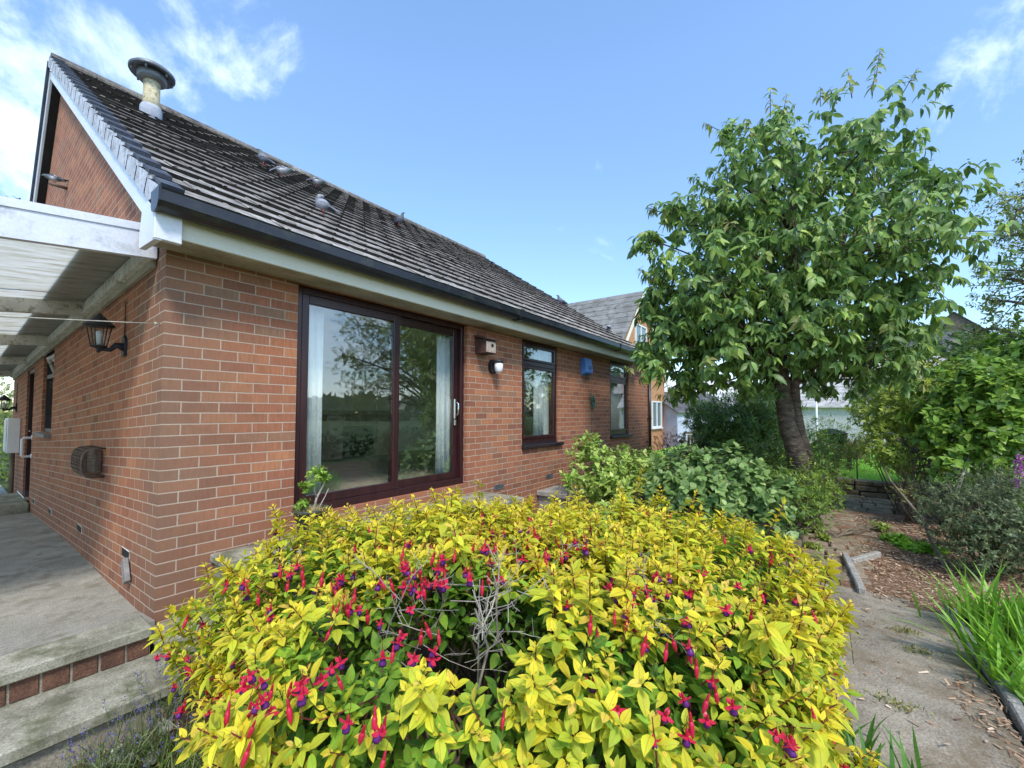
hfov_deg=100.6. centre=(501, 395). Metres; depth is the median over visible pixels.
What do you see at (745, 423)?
yew bush
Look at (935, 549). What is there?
leaning branch
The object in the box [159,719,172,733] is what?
pebble
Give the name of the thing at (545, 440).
window
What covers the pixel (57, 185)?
wall stub
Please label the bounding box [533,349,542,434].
curtain
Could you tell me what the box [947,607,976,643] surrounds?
edging stone
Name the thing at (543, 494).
stone block
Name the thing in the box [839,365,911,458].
conifer bush
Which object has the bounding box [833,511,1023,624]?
bark mulch
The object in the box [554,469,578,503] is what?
shrub
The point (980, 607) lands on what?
crocosmia clump
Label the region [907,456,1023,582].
hebe bush
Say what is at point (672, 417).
garden room
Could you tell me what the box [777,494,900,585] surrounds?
sett path
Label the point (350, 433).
fireplace
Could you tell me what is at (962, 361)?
hawthorn bush
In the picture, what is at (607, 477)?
hydrangea bush
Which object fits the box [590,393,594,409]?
cord coil
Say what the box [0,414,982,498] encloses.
ground
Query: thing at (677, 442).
rose bush
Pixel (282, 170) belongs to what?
pigeon
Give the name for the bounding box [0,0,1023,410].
sky
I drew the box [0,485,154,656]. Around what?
driveway
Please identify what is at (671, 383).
long shed
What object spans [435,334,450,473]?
curtain
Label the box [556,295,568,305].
pigeon
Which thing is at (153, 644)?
foot slab
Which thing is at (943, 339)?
slate house
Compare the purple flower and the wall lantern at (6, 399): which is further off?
the wall lantern at (6, 399)
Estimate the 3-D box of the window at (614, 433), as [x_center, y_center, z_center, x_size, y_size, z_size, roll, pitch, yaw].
[2.522,0.088,9.088,0.155,1.596,1.145,-1,-3,37]
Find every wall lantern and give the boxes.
[0,383,17,411]
[82,302,127,356]
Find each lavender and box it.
[50,717,151,767]
[79,689,192,767]
[127,657,196,732]
[141,711,213,767]
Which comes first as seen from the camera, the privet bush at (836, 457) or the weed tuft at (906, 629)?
the weed tuft at (906, 629)
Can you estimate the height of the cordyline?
1.283 m
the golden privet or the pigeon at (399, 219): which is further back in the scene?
the golden privet
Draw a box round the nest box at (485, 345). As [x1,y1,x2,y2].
[474,335,499,354]
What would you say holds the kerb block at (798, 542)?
on the garden bed
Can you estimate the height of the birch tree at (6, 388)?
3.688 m
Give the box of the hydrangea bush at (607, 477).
[558,430,670,519]
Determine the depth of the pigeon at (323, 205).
4.65 m
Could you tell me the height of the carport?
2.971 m
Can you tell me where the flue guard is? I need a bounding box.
[71,445,105,478]
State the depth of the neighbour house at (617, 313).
17.55 m
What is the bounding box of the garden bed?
[74,487,1023,767]
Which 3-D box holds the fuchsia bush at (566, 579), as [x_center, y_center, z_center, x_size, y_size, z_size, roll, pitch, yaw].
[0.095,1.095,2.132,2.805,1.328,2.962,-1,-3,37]
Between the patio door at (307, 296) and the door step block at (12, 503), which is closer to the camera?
the patio door at (307, 296)
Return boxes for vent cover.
[121,557,130,583]
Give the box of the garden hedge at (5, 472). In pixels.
[0,390,13,481]
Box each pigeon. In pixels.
[41,173,68,183]
[256,148,276,167]
[266,165,295,175]
[303,177,326,185]
[315,194,339,214]
[394,212,403,226]
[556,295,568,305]
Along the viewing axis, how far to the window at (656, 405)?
18.65 m
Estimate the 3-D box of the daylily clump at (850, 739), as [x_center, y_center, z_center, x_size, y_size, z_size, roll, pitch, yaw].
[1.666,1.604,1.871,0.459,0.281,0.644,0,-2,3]
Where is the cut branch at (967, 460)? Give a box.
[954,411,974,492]
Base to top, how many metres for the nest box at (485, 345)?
0.235 m
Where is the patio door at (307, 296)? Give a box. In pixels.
[293,285,463,515]
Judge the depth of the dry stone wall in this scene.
8.54 m
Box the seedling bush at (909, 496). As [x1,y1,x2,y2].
[885,452,932,524]
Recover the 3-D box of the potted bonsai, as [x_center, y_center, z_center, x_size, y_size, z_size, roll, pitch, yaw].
[-1.468,0.823,3.267,0.311,0.588,0.311,-1,-3,37]
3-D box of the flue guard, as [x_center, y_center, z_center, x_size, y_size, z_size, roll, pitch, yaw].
[-3.618,0.571,3.708,0.474,0.258,0.155,-1,-3,37]
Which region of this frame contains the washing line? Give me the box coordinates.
[0,316,159,325]
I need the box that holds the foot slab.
[150,608,227,689]
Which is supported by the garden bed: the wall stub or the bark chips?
the bark chips
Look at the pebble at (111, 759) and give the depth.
2.00 m
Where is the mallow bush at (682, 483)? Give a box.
[638,439,806,547]
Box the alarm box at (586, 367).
[581,358,592,375]
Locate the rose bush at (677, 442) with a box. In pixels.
[643,421,708,470]
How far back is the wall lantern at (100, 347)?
3.22 m
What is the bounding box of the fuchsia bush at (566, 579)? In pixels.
[143,467,886,767]
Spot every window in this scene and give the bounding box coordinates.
[33,350,54,437]
[522,339,563,449]
[610,361,632,438]
[635,324,646,343]
[651,401,662,428]
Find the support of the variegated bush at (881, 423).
on the garden bed
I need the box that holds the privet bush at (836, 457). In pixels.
[805,415,870,494]
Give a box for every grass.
[78,697,387,767]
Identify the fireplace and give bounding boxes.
[321,410,388,460]
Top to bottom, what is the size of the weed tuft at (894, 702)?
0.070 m
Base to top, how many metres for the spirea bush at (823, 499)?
1.505 m
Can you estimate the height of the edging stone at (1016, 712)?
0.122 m
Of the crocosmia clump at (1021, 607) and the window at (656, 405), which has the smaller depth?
the crocosmia clump at (1021, 607)
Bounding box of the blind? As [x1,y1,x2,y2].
[543,351,548,433]
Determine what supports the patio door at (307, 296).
in the brick house at (189, 412)
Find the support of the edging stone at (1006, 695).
on the ground at (3, 484)
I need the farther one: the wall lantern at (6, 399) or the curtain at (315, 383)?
the wall lantern at (6, 399)
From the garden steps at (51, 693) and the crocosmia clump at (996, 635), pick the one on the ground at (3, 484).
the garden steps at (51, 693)
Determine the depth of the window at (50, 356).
5.96 m
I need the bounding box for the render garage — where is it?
[754,380,892,446]
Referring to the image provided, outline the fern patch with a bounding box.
[877,531,950,555]
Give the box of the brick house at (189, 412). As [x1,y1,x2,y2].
[3,52,651,624]
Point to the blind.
(545, 398)
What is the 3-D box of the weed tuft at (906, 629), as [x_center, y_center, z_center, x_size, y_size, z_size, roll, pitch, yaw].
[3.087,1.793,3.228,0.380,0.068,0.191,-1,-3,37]
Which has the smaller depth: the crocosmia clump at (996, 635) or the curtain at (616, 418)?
the crocosmia clump at (996, 635)
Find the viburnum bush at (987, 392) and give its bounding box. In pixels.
[893,326,1023,525]
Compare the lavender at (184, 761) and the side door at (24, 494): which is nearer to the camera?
the lavender at (184, 761)
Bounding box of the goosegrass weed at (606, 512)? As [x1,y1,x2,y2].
[598,501,616,542]
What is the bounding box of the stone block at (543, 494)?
[537,485,579,520]
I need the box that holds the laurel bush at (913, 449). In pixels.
[879,428,968,487]
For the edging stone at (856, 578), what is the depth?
4.24 m
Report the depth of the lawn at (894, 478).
10.23 m
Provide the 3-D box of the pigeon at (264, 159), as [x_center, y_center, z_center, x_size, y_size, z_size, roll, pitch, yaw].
[-3.419,-3.458,6.178,0.286,0.261,0.134,1,-2,-20]
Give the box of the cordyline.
[828,428,873,469]
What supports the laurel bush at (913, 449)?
on the lawn at (894, 478)
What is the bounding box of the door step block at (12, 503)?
[0,493,28,515]
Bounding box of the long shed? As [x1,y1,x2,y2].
[664,379,738,409]
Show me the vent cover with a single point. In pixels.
(125, 571)
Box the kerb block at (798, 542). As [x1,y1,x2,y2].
[784,528,803,552]
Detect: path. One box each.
[551,561,1023,767]
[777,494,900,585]
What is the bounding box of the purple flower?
[1008,454,1023,502]
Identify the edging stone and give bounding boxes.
[842,552,865,594]
[850,551,880,562]
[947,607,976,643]
[967,643,1022,710]
[1009,702,1023,739]
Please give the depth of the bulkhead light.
5.45 m
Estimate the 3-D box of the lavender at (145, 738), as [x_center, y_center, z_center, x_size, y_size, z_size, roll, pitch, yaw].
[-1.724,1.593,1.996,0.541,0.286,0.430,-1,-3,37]
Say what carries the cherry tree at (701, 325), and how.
on the garden bed
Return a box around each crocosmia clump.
[882,576,1023,675]
[910,559,1023,647]
[938,565,1023,643]
[951,629,1023,701]
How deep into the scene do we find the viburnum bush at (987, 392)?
6.04 m
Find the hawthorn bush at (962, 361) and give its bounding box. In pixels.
[923,319,1023,470]
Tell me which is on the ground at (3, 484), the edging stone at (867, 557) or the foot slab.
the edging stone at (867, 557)
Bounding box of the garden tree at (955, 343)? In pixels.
[897,311,1023,382]
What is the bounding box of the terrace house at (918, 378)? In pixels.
[815,356,971,440]
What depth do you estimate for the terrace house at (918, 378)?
25.39 m
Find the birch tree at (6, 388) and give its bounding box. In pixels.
[0,377,13,440]
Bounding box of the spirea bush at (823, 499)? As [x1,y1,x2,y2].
[740,423,853,535]
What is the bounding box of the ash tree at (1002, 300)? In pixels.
[956,150,1023,353]
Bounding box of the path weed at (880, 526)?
[802,520,892,550]
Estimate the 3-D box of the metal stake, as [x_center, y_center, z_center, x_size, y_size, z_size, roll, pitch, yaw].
[7.537,1.508,9.005,0.023,0.650,0.023,-1,-3,37]
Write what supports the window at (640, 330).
in the neighbour house at (617, 313)
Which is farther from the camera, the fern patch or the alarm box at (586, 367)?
the alarm box at (586, 367)
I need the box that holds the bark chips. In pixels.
[94,506,1023,767]
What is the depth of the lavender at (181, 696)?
2.27 m
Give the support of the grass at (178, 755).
on the garden bed
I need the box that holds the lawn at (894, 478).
[652,444,1023,508]
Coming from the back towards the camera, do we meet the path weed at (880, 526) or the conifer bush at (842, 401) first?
the conifer bush at (842, 401)
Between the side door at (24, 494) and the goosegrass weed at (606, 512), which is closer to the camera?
the goosegrass weed at (606, 512)
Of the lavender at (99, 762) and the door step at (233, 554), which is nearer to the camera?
the lavender at (99, 762)
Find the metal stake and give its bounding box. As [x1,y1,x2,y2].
[856,455,857,478]
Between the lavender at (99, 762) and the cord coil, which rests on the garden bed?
the lavender at (99, 762)
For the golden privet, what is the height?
2.927 m
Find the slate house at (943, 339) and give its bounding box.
[869,330,970,358]
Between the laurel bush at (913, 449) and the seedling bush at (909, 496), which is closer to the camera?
the seedling bush at (909, 496)
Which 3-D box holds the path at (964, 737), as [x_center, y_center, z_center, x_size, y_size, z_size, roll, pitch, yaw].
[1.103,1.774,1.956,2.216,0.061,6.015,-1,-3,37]
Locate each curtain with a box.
[306,306,323,494]
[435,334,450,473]
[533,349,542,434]
[611,366,621,428]
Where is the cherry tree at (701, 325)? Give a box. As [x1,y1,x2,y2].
[625,48,1022,532]
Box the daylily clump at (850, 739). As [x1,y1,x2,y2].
[837,714,934,767]
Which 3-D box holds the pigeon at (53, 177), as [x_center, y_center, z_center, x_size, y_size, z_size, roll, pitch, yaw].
[-5.484,-2.660,5.210,0.274,0.112,0.096,0,-2,-6]
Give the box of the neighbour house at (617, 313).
[566,291,668,450]
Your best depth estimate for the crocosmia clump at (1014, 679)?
2.56 m
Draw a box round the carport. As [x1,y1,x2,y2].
[0,196,156,379]
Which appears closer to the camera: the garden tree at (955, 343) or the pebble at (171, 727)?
the pebble at (171, 727)
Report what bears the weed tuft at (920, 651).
on the path at (964, 737)
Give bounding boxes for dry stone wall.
[766,472,969,503]
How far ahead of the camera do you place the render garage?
18.22 m
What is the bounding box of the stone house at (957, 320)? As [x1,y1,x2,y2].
[935,311,989,338]
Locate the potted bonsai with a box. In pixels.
[291,464,331,544]
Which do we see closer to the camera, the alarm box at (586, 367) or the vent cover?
the vent cover
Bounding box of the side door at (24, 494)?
[17,369,34,500]
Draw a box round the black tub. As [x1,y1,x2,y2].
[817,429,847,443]
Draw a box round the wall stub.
[48,182,66,189]
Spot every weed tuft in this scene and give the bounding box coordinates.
[859,688,934,715]
[874,621,941,640]
[893,640,943,658]
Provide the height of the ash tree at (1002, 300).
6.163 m
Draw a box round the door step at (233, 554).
[210,491,522,647]
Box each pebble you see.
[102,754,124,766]
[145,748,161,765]
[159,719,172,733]
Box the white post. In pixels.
[815,401,817,438]
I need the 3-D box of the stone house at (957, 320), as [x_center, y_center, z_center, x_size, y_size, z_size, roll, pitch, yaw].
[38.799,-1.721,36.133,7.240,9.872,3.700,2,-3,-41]
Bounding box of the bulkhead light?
[488,359,503,373]
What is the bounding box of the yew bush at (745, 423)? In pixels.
[681,379,809,471]
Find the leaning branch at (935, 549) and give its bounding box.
[879,458,948,567]
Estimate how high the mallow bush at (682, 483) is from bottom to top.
1.379 m
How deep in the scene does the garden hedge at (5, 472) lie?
10.84 m
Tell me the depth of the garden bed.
2.75 m
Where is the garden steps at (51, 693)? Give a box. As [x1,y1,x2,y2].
[0,615,184,767]
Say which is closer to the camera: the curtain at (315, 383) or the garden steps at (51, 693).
the garden steps at (51, 693)
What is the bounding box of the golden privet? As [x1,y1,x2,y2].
[896,360,958,462]
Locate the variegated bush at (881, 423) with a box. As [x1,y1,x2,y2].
[843,375,954,514]
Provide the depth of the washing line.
2.59 m
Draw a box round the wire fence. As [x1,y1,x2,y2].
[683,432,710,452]
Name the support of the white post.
on the lawn at (894, 478)
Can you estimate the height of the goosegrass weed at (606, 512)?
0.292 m
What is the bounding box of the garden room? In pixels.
[662,392,736,448]

